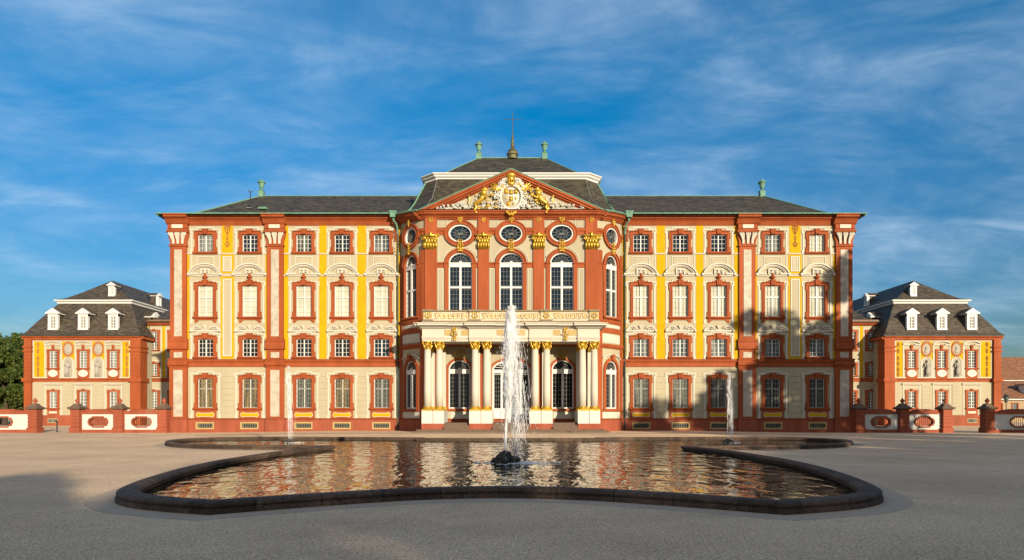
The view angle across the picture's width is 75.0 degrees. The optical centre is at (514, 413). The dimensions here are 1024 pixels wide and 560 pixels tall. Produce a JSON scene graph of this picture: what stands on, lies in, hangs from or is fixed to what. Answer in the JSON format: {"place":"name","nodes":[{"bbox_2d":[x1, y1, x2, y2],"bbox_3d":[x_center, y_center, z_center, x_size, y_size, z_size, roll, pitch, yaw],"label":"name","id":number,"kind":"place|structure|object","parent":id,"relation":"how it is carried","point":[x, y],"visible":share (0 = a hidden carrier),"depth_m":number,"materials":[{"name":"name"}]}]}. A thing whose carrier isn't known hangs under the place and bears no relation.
{"place":"outdoors","nodes":[
{"label":"outdoors","id":0,"kind":"place"},
{"bbox_2d":[143,440,855,498],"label":"water","id":1,"kind":"structure","parent":0,"point":[643,465],"depth_m":19.42,"materials":[{"name":"brown liquid"}]},
{"bbox_2d":[282,371,303,442],"bbox_3d":[-12.602,-0.501,38.093,1.246,4.500,0.945,0,0,0],"label":"fountain jet","id":2,"kind":"object","parent":1,"relation":"in","point":[288,440],"visible":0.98,"depth_m":37.93,"materials":[{"name":"white liquid"}]},
{"bbox_2d":[454,305,559,465],"bbox_3d":[-0.069,-0.957,22.334,3.197,5.434,2.765,0,0,-45],"label":"fountain jet","id":3,"kind":"object","parent":1,"relation":"in","point":[505,456],"visible":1,"depth_m":22.30,"materials":[{"name":"white liquid"}]},
{"bbox_2d":[0,419,1023,559],"bbox_3d":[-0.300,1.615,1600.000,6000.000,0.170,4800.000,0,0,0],"label":"ground","id":4,"kind":"structure","parent":0,"point":[961,488],"depth_m":10.48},
{"bbox_2d":[0,332,22,423],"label":"broadleaf tree","id":5,"kind":"object","parent":4,"relation":"on","point":[16,334],"depth_m":105.03,"materials":[{"name":"green plant"}]},
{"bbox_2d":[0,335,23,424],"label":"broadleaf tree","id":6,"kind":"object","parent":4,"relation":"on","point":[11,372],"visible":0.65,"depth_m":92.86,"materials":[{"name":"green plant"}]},
{"bbox_2d":[0,409,27,432],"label":"garden wall","id":7,"kind":"structure","parent":4,"relation":"on","point":[19,421],"depth_m":58.33,"materials":[{"name":"white paint"}]},
{"bbox_2d":[24,398,45,432],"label":"gate pier","id":8,"kind":"structure","parent":4,"relation":"on","point":[35,417],"depth_m":58.02,"materials":[{"name":"stone"}]},
{"bbox_2d":[67,398,87,432],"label":"gate pier","id":9,"kind":"structure","parent":4,"relation":"on","point":[76,408],"depth_m":58.01,"materials":[{"name":"stone"}]},
{"bbox_2d":[20,281,169,425],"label":"side pavilion","id":10,"kind":"structure","parent":4,"relation":"on","point":[92,348],"depth_m":91.98,"materials":[{"name":"paint"}]},
{"bbox_2d":[43,341,61,377],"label":"window","id":11,"kind":"structure","parent":10,"relation":"in","point":[53,355],"depth_m":91.92,"materials":[{"name":"stone"}]},
{"bbox_2d":[42,383,62,414],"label":"window","id":12,"kind":"structure","parent":10,"relation":"in","point":[53,396],"depth_m":91.95,"materials":[{"name":"red wood"}]},
{"bbox_2d":[73,341,91,377],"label":"window","id":13,"kind":"structure","parent":10,"relation":"in","point":[83,355],"depth_m":91.92,"materials":[{"name":"stone"}]},
{"bbox_2d":[73,383,92,410],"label":"window","id":14,"kind":"structure","parent":10,"relation":"in","point":[83,395],"depth_m":91.95,"materials":[{"name":"red wood"}]},
{"bbox_2d":[103,341,121,377],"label":"window","id":15,"kind":"structure","parent":10,"relation":"in","point":[113,355],"depth_m":91.92,"materials":[{"name":"red wood"}]},
{"bbox_2d":[103,383,122,410],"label":"window","id":16,"kind":"structure","parent":10,"relation":"in","point":[113,395],"depth_m":91.95,"materials":[{"name":"red wood"}]},
{"bbox_2d":[81,409,112,432],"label":"garden wall","id":17,"kind":"structure","parent":4,"relation":"on","point":[87,418],"depth_m":58.33,"materials":[{"name":"white paint"}]},
{"bbox_2d":[110,398,129,432],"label":"gate pier","id":18,"kind":"structure","parent":4,"relation":"on","point":[119,408],"depth_m":58.01,"materials":[{"name":"stone"}]},
{"bbox_2d":[124,409,157,432],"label":"garden wall","id":19,"kind":"structure","parent":4,"relation":"on","point":[130,418],"depth_m":58.33,"materials":[{"name":"white paint"}]},
{"bbox_2d":[145,311,169,410],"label":"connecting wing","id":20,"kind":"structure","parent":4,"relation":"on","point":[159,328],"depth_m":94.98,"materials":[{"name":"yellow paint"}]},
{"bbox_2d":[146,328,161,351],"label":"window","id":21,"kind":"structure","parent":20,"relation":"in","point":[156,333],"depth_m":94.96,"materials":[{"name":"red wood"}]},
{"bbox_2d":[151,360,161,377],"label":"window","id":22,"kind":"structure","parent":20,"relation":"in","point":[156,365],"depth_m":94.93,"materials":[{"name":"red wood"}]},
{"bbox_2d":[151,388,161,409],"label":"window","id":23,"kind":"structure","parent":20,"relation":"in","point":[156,393],"depth_m":94.96,"materials":[{"name":"red wood"}]},
{"bbox_2d":[154,398,172,432],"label":"gate pier","id":24,"kind":"structure","parent":4,"relation":"on","point":[163,415],"depth_m":58.01,"materials":[{"name":"stone"}]},
{"bbox_2d":[84,443,913,520],"bbox_3d":[-0.300,1.696,26.754,39.601,0.001,32.426,0,0,0],"label":"paved band","id":25,"kind":"object","parent":4,"relation":"on","point":[892,502],"visible":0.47,"depth_m":12.01,"materials":[{"name":"grey stone"}]},
{"bbox_2d":[115,437,883,514],"bbox_3d":[-0.300,1.639,26.783,38.600,0.322,31.366,0,0,0],"label":"basin rim","id":26,"kind":"object","parent":4,"relation":"on","point":[864,495],"visible":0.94,"depth_m":12.99,"materials":[{"name":"stone"}]},
{"bbox_2d":[154,111,867,432],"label":"palace","id":27,"kind":"structure","parent":4,"relation":"on","point":[633,312],"depth_m":58.84,"materials":[{"name":"paint"}]},
{"bbox_2d":[187,263,221,323],"bbox_3d":[-27.346,-10.596,58.966,3.080,5.334,0.588,0,0,0],"label":"window","id":28,"kind":"structure","parent":27,"relation":"in","point":[205,290],"depth_m":58.93,"materials":[{"name":"white wood"}]},
{"bbox_2d":[189,324,220,358],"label":"window","id":29,"kind":"structure","parent":27,"relation":"in","point":[205,344],"depth_m":58.92,"materials":[{"name":"paint"}]},
{"bbox_2d":[196,422,213,428],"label":"cellar window","id":30,"kind":"structure","parent":27,"relation":"in","point":[199,425],"depth_m":58.93,"materials":[{"name":"beige glass"}]},
{"bbox_2d":[190,227,220,269],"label":"window","id":31,"kind":"structure","parent":27,"relation":"in","point":[205,239],"depth_m":58.95,"materials":[{"name":"paint"}]},
{"bbox_2d":[190,371,220,417],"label":"window","id":32,"kind":"structure","parent":27,"relation":"in","point":[205,405],"depth_m":58.95,"materials":[{"name":"red stone"}]},
{"bbox_2d":[240,422,257,428],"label":"cellar window","id":33,"kind":"structure","parent":27,"relation":"in","point":[243,425],"depth_m":58.92,"materials":[{"name":"beige glass"}]},
{"bbox_2d":[234,227,264,268],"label":"window","id":34,"kind":"structure","parent":27,"relation":"in","point":[249,239],"depth_m":58.96,"materials":[{"name":"red paint"}]},
{"bbox_2d":[232,263,266,323],"bbox_3d":[-23.419,-10.596,58.966,3.080,5.334,0.588,0,0,0],"label":"window","id":35,"kind":"structure","parent":27,"relation":"in","point":[249,290],"depth_m":58.93,"materials":[{"name":"white wood"}]},
{"bbox_2d":[234,324,264,358],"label":"window","id":36,"kind":"structure","parent":27,"relation":"in","point":[249,344],"depth_m":58.92,"materials":[{"name":"paint"}]},
{"bbox_2d":[234,371,265,417],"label":"window","id":37,"kind":"structure","parent":27,"relation":"in","point":[249,405],"depth_m":58.95,"materials":[{"name":"red stone"}]},
{"bbox_2d":[288,227,318,268],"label":"window","id":38,"kind":"structure","parent":27,"relation":"in","point":[303,239],"depth_m":58.96,"materials":[{"name":"paint"}]},
{"bbox_2d":[286,263,320,323],"bbox_3d":[-18.647,-10.596,58.966,3.080,5.334,0.588,0,0,0],"label":"window","id":39,"kind":"structure","parent":27,"relation":"in","point":[303,290],"depth_m":58.93,"materials":[{"name":"white wood"}]},
{"bbox_2d":[288,324,318,358],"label":"window","id":40,"kind":"structure","parent":27,"relation":"in","point":[303,344],"depth_m":58.92,"materials":[{"name":"stone"}]},
{"bbox_2d":[288,371,318,417],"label":"window","id":41,"kind":"structure","parent":27,"relation":"in","point":[303,405],"depth_m":58.95,"materials":[{"name":"red stone"}]},
{"bbox_2d":[294,422,312,428],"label":"cellar window","id":42,"kind":"structure","parent":27,"relation":"in","point":[297,425],"depth_m":58.92,"materials":[{"name":"beige glass"}]},
{"bbox_2d":[324,263,358,323],"bbox_3d":[-15.258,-10.596,58.966,3.080,5.334,0.588,0,0,0],"label":"window","id":43,"kind":"structure","parent":27,"relation":"in","point":[341,290],"depth_m":58.93,"materials":[{"name":"paint"}]},
{"bbox_2d":[326,324,357,358],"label":"window","id":44,"kind":"structure","parent":27,"relation":"in","point":[341,344],"depth_m":58.92,"materials":[{"name":"stone"}]},
{"bbox_2d":[326,371,357,417],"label":"window","id":45,"kind":"structure","parent":27,"relation":"in","point":[341,405],"depth_m":58.95,"materials":[{"name":"red stone"}]},
{"bbox_2d":[333,422,350,428],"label":"cellar window","id":46,"kind":"structure","parent":27,"relation":"in","point":[336,425],"depth_m":58.95,"materials":[{"name":"beige glass"}]},
{"bbox_2d":[327,227,357,269],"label":"window","id":47,"kind":"structure","parent":27,"relation":"in","point":[341,239],"depth_m":58.96,"materials":[{"name":"white wood"}]},
{"bbox_2d":[365,324,396,358],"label":"window","id":48,"kind":"structure","parent":27,"relation":"in","point":[381,344],"depth_m":58.93,"materials":[{"name":"stone"}]},
{"bbox_2d":[372,422,389,428],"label":"cellar window","id":49,"kind":"structure","parent":27,"relation":"in","point":[375,425],"depth_m":58.92,"materials":[{"name":"beige glass"}]},
{"bbox_2d":[366,227,396,269],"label":"window","id":50,"kind":"structure","parent":27,"relation":"in","point":[381,239],"depth_m":58.96,"materials":[{"name":"paint"}]},
{"bbox_2d":[364,263,398,323],"bbox_3d":[-11.774,-10.596,58.966,3.080,5.334,0.588,0,0,0],"label":"window","id":51,"kind":"structure","parent":27,"relation":"in","point":[381,290],"depth_m":58.93,"materials":[{"name":"white wood"}]},
{"bbox_2d":[366,371,396,417],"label":"window","id":52,"kind":"structure","parent":27,"relation":"in","point":[381,405],"depth_m":58.95,"materials":[{"name":"red stone"}]},
{"bbox_2d":[405,219,415,254],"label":"oval window","id":53,"kind":"structure","parent":27,"relation":"in","point":[410,235],"depth_m":57.55,"materials":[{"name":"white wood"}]},
{"bbox_2d":[406,256,415,317],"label":"arched window","id":54,"kind":"structure","parent":27,"relation":"in","point":[410,265],"depth_m":57.55,"materials":[{"name":"white wood"}]},
{"bbox_2d":[402,354,419,410],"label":"arched window","id":55,"kind":"structure","parent":27,"relation":"in","point":[411,367],"depth_m":57.52,"materials":[{"name":"red wood"}]},
{"bbox_2d":[446,349,471,418],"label":"porch window","id":56,"kind":"structure","parent":27,"relation":"in","point":[459,370],"depth_m":56.47,"materials":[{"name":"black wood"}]},
{"bbox_2d":[449,253,471,309],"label":"arched window","id":57,"kind":"structure","parent":27,"relation":"in","point":[460,264],"depth_m":56.60,"materials":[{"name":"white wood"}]},
{"bbox_2d":[449,217,471,251],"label":"oval window","id":58,"kind":"structure","parent":27,"relation":"in","point":[458,233],"depth_m":56.48,"materials":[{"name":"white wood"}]},
{"bbox_2d":[499,253,522,309],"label":"arched window","id":59,"kind":"structure","parent":27,"relation":"in","point":[511,264],"depth_m":56.60,"materials":[{"name":"white wood"}]},
{"bbox_2d":[499,217,522,251],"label":"oval window","id":60,"kind":"structure","parent":27,"relation":"in","point":[509,233],"depth_m":56.48,"materials":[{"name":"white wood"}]},
{"bbox_2d":[491,358,530,418],"bbox_3d":[-0.300,-2.301,56.401,3.600,6.202,0.479,0,0,0],"label":"entrance door","id":61,"kind":"structure","parent":27,"relation":"in","point":[497,404],"depth_m":56.49,"materials":[{"name":"white wood"}]},
{"bbox_2d":[550,253,572,309],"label":"arched window","id":62,"kind":"structure","parent":27,"relation":"in","point":[561,265],"depth_m":56.60,"materials":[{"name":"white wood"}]},
{"bbox_2d":[550,217,573,250],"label":"oval window","id":63,"kind":"structure","parent":27,"relation":"in","point":[560,233],"depth_m":56.47,"materials":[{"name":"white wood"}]},
{"bbox_2d":[550,349,575,418],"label":"porch window","id":64,"kind":"structure","parent":27,"relation":"in","point":[562,370],"depth_m":56.47,"materials":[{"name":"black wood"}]},
{"bbox_2d":[606,256,616,316],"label":"arched window","id":65,"kind":"structure","parent":27,"relation":"in","point":[611,267],"depth_m":57.52,"materials":[{"name":"white wood"}]},
{"bbox_2d":[603,354,619,410],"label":"arched window","id":66,"kind":"structure","parent":27,"relation":"in","point":[611,367],"depth_m":57.52,"materials":[{"name":"white wood"}]},
{"bbox_2d":[607,220,617,253],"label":"oval window","id":67,"kind":"structure","parent":27,"relation":"in","point":[612,237],"depth_m":57.56,"materials":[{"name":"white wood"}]},
{"bbox_2d":[632,422,649,428],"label":"cellar window","id":68,"kind":"structure","parent":27,"relation":"in","point":[635,425],"depth_m":58.93,"materials":[{"name":"beige glass"}]},
{"bbox_2d":[626,227,656,267],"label":"window","id":69,"kind":"structure","parent":27,"relation":"in","point":[640,239],"depth_m":58.96,"materials":[{"name":"paint"}]},
{"bbox_2d":[624,263,658,323],"bbox_3d":[11.174,-10.596,58.966,3.080,5.334,0.588,0,0,0],"label":"window","id":70,"kind":"structure","parent":27,"relation":"in","point":[640,290],"depth_m":58.93,"materials":[{"name":"white wood"}]},
{"bbox_2d":[626,324,656,358],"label":"window","id":71,"kind":"structure","parent":27,"relation":"in","point":[641,344],"depth_m":58.92,"materials":[{"name":"white wood"}]},
{"bbox_2d":[626,371,656,417],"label":"window","id":72,"kind":"structure","parent":27,"relation":"in","point":[640,405],"depth_m":58.95,"materials":[{"name":"red stone"}]},
{"bbox_2d":[665,227,695,269],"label":"window","id":73,"kind":"structure","parent":27,"relation":"in","point":[680,239],"depth_m":58.95,"materials":[{"name":"paint"}]},
{"bbox_2d":[663,263,697,323],"bbox_3d":[14.658,-10.596,58.966,3.080,5.334,0.588,0,0,0],"label":"window","id":74,"kind":"structure","parent":27,"relation":"in","point":[680,290],"depth_m":58.93,"materials":[{"name":"white wood"}]},
{"bbox_2d":[665,371,695,417],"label":"window","id":75,"kind":"structure","parent":27,"relation":"in","point":[680,405],"depth_m":58.95,"materials":[{"name":"red stone"}]},
{"bbox_2d":[665,324,696,358],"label":"window","id":76,"kind":"structure","parent":27,"relation":"in","point":[680,344],"depth_m":58.93,"materials":[{"name":"white wood"}]},
{"bbox_2d":[672,422,689,428],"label":"cellar window","id":77,"kind":"structure","parent":27,"relation":"in","point":[675,425],"depth_m":58.92,"materials":[{"name":"beige glass"}]},
{"bbox_2d":[703,227,733,269],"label":"window","id":78,"kind":"structure","parent":27,"relation":"in","point":[718,239],"depth_m":58.96,"materials":[{"name":"white wood"}]},
{"bbox_2d":[703,371,733,417],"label":"window","id":79,"kind":"structure","parent":27,"relation":"in","point":[718,392],"depth_m":58.95,"materials":[{"name":"red wood"}]},
{"bbox_2d":[703,324,734,358],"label":"window","id":80,"kind":"structure","parent":27,"relation":"in","point":[718,344],"depth_m":58.93,"materials":[{"name":"stone"}]},
{"bbox_2d":[710,422,727,428],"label":"cellar window","id":81,"kind":"structure","parent":27,"relation":"in","point":[713,425],"depth_m":58.95,"materials":[{"name":"beige glass"}]},
{"bbox_2d":[702,263,736,323],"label":"window","id":82,"kind":"structure","parent":27,"relation":"in","point":[718,290],"depth_m":58.95,"materials":[{"name":"white wood"}]},
{"bbox_2d":[757,227,787,269],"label":"window","id":83,"kind":"structure","parent":27,"relation":"in","point":[772,239],"depth_m":58.96,"materials":[{"name":"white wood"}]},
{"bbox_2d":[757,371,787,417],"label":"window","id":84,"kind":"structure","parent":27,"relation":"in","point":[772,405],"depth_m":58.95,"materials":[{"name":"red wood"}]},
{"bbox_2d":[757,324,788,358],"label":"window","id":85,"kind":"structure","parent":27,"relation":"in","point":[772,344],"depth_m":58.93,"materials":[{"name":"white wood"}]},
{"bbox_2d":[764,422,781,428],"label":"cellar window","id":86,"kind":"structure","parent":27,"relation":"in","point":[767,425],"depth_m":58.93,"materials":[{"name":"beige glass"}]},
{"bbox_2d":[756,263,790,323],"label":"window","id":87,"kind":"structure","parent":27,"relation":"in","point":[772,290],"depth_m":58.95,"materials":[{"name":"white wood"}]},
{"bbox_2d":[801,227,832,268],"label":"window","id":88,"kind":"structure","parent":27,"relation":"in","point":[816,239],"depth_m":58.95,"materials":[{"name":"paint"}]},
{"bbox_2d":[801,324,832,358],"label":"window","id":89,"kind":"structure","parent":27,"relation":"in","point":[817,344],"depth_m":58.93,"materials":[{"name":"stone"}]},
{"bbox_2d":[801,371,832,417],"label":"window","id":90,"kind":"structure","parent":27,"relation":"in","point":[816,405],"depth_m":58.95,"materials":[{"name":"red wood"}]},
{"bbox_2d":[800,263,835,323],"bbox_3d":[26.746,-10.596,58.966,3.080,5.334,0.588,0,0,0],"label":"window","id":91,"kind":"structure","parent":27,"relation":"in","point":[816,290],"depth_m":58.93,"materials":[{"name":"white wood"}]},
{"bbox_2d":[809,422,826,428],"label":"cellar window","id":92,"kind":"structure","parent":27,"relation":"in","point":[812,425],"depth_m":58.93,"materials":[{"name":"beige glass"}]},
{"bbox_2d":[850,398,867,432],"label":"gate pier","id":93,"kind":"structure","parent":4,"relation":"on","point":[858,409],"depth_m":58.01,"materials":[{"name":"stone"}]},
{"bbox_2d":[853,311,879,410],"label":"connecting wing","id":94,"kind":"structure","parent":4,"relation":"on","point":[864,327],"depth_m":94.98,"materials":[{"name":"yellow paint"}]},
{"bbox_2d":[853,328,859,351],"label":"window","id":95,"kind":"structure","parent":94,"relation":"in","point":[855,332],"depth_m":94.93,"materials":[{"name":"white wood"}]},
{"bbox_2d":[853,360,859,377],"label":"window","id":96,"kind":"structure","parent":94,"relation":"in","point":[855,369],"depth_m":94.93,"materials":[{"name":"red wood"}]},
{"bbox_2d":[853,388,859,404],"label":"window","id":97,"kind":"structure","parent":94,"relation":"in","point":[855,392],"depth_m":94.93,"materials":[{"name":"red wood"}]},
{"bbox_2d":[863,388,872,409],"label":"window","id":98,"kind":"structure","parent":94,"relation":"in","point":[868,393],"depth_m":94.96,"materials":[{"name":"red wood"}]},
{"bbox_2d":[863,360,873,377],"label":"window","id":99,"kind":"structure","parent":94,"relation":"in","point":[868,365],"depth_m":94.93,"materials":[{"name":"red wood"}]},
{"bbox_2d":[863,328,878,351],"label":"window","id":100,"kind":"structure","parent":94,"relation":"in","point":[868,333],"depth_m":94.96,"materials":[{"name":"white wood"}]},
{"bbox_2d":[865,409,898,432],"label":"garden wall","id":101,"kind":"structure","parent":4,"relation":"on","point":[892,418],"depth_m":58.33,"materials":[{"name":"white paint"}]},
{"bbox_2d":[892,398,912,432],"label":"gate pier","id":102,"kind":"structure","parent":4,"relation":"on","point":[902,408],"depth_m":58.01,"materials":[{"name":"stone"}]},
{"bbox_2d":[909,409,941,432],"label":"garden wall","id":103,"kind":"structure","parent":4,"relation":"on","point":[934,417],"depth_m":58.33,"materials":[{"name":"white paint"}]},
{"bbox_2d":[853,281,1004,425],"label":"side pavilion","id":104,"kind":"structure","parent":4,"relation":"on","point":[932,348],"depth_m":91.98,"materials":[{"name":"paint"}]},
{"bbox_2d":[902,383,921,410],"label":"window","id":105,"kind":"structure","parent":104,"relation":"in","point":[911,396],"depth_m":91.95,"materials":[{"name":"red wood"}]},
{"bbox_2d":[903,341,921,377],"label":"window","id":106,"kind":"structure","parent":104,"relation":"in","point":[911,355],"depth_m":91.92,"materials":[{"name":"white wood"}]},
{"bbox_2d":[932,383,951,410],"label":"window","id":107,"kind":"structure","parent":104,"relation":"in","point":[940,394],"depth_m":91.95,"materials":[{"name":"white wood"}]},
{"bbox_2d":[933,341,951,377],"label":"window","id":108,"kind":"structure","parent":104,"relation":"in","point":[941,355],"depth_m":91.92,"materials":[{"name":"white wood"}]},
{"bbox_2d":[963,341,981,377],"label":"window","id":109,"kind":"structure","parent":104,"relation":"in","point":[971,355],"depth_m":91.92,"materials":[{"name":"white wood"}]},
{"bbox_2d":[962,383,982,414],"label":"window","id":110,"kind":"structure","parent":104,"relation":"in","point":[971,396],"depth_m":91.95,"materials":[{"name":"white wood"}]},
{"bbox_2d":[935,398,955,432],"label":"gate pier","id":111,"kind":"structure","parent":4,"relation":"on","point":[945,408],"depth_m":58.01,"materials":[{"name":"stone"}]},
{"bbox_2d":[976,398,997,432],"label":"gate pier","id":112,"kind":"structure","parent":4,"relation":"on","point":[987,417],"depth_m":58.02,"materials":[{"name":"stone"}]},
{"bbox_2d":[994,409,1023,432],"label":"garden wall","id":113,"kind":"structure","parent":4,"relation":"on","point":[1003,420],"depth_m":58.33,"materials":[{"name":"white paint"}]},
{"bbox_2d":[1001,381,1023,421],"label":"tiled house","id":114,"kind":"structure","parent":4,"relation":"on","point":[1014,390],"depth_m":128.93,"materials":[{"name":"beige paint"}]},
{"bbox_2d":[1001,357,1023,380],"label":"tiled house","id":115,"kind":"structure","parent":4,"relation":"on","point":[1012,368],"depth_m":153.14,"materials":[{"name":"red tile"}]},
{"bbox_2d":[0,0,1023,356],"label":"sky","id":116,"kind":"structure","parent":0,"point":[115,114],"materials":[{"name":"blue"}]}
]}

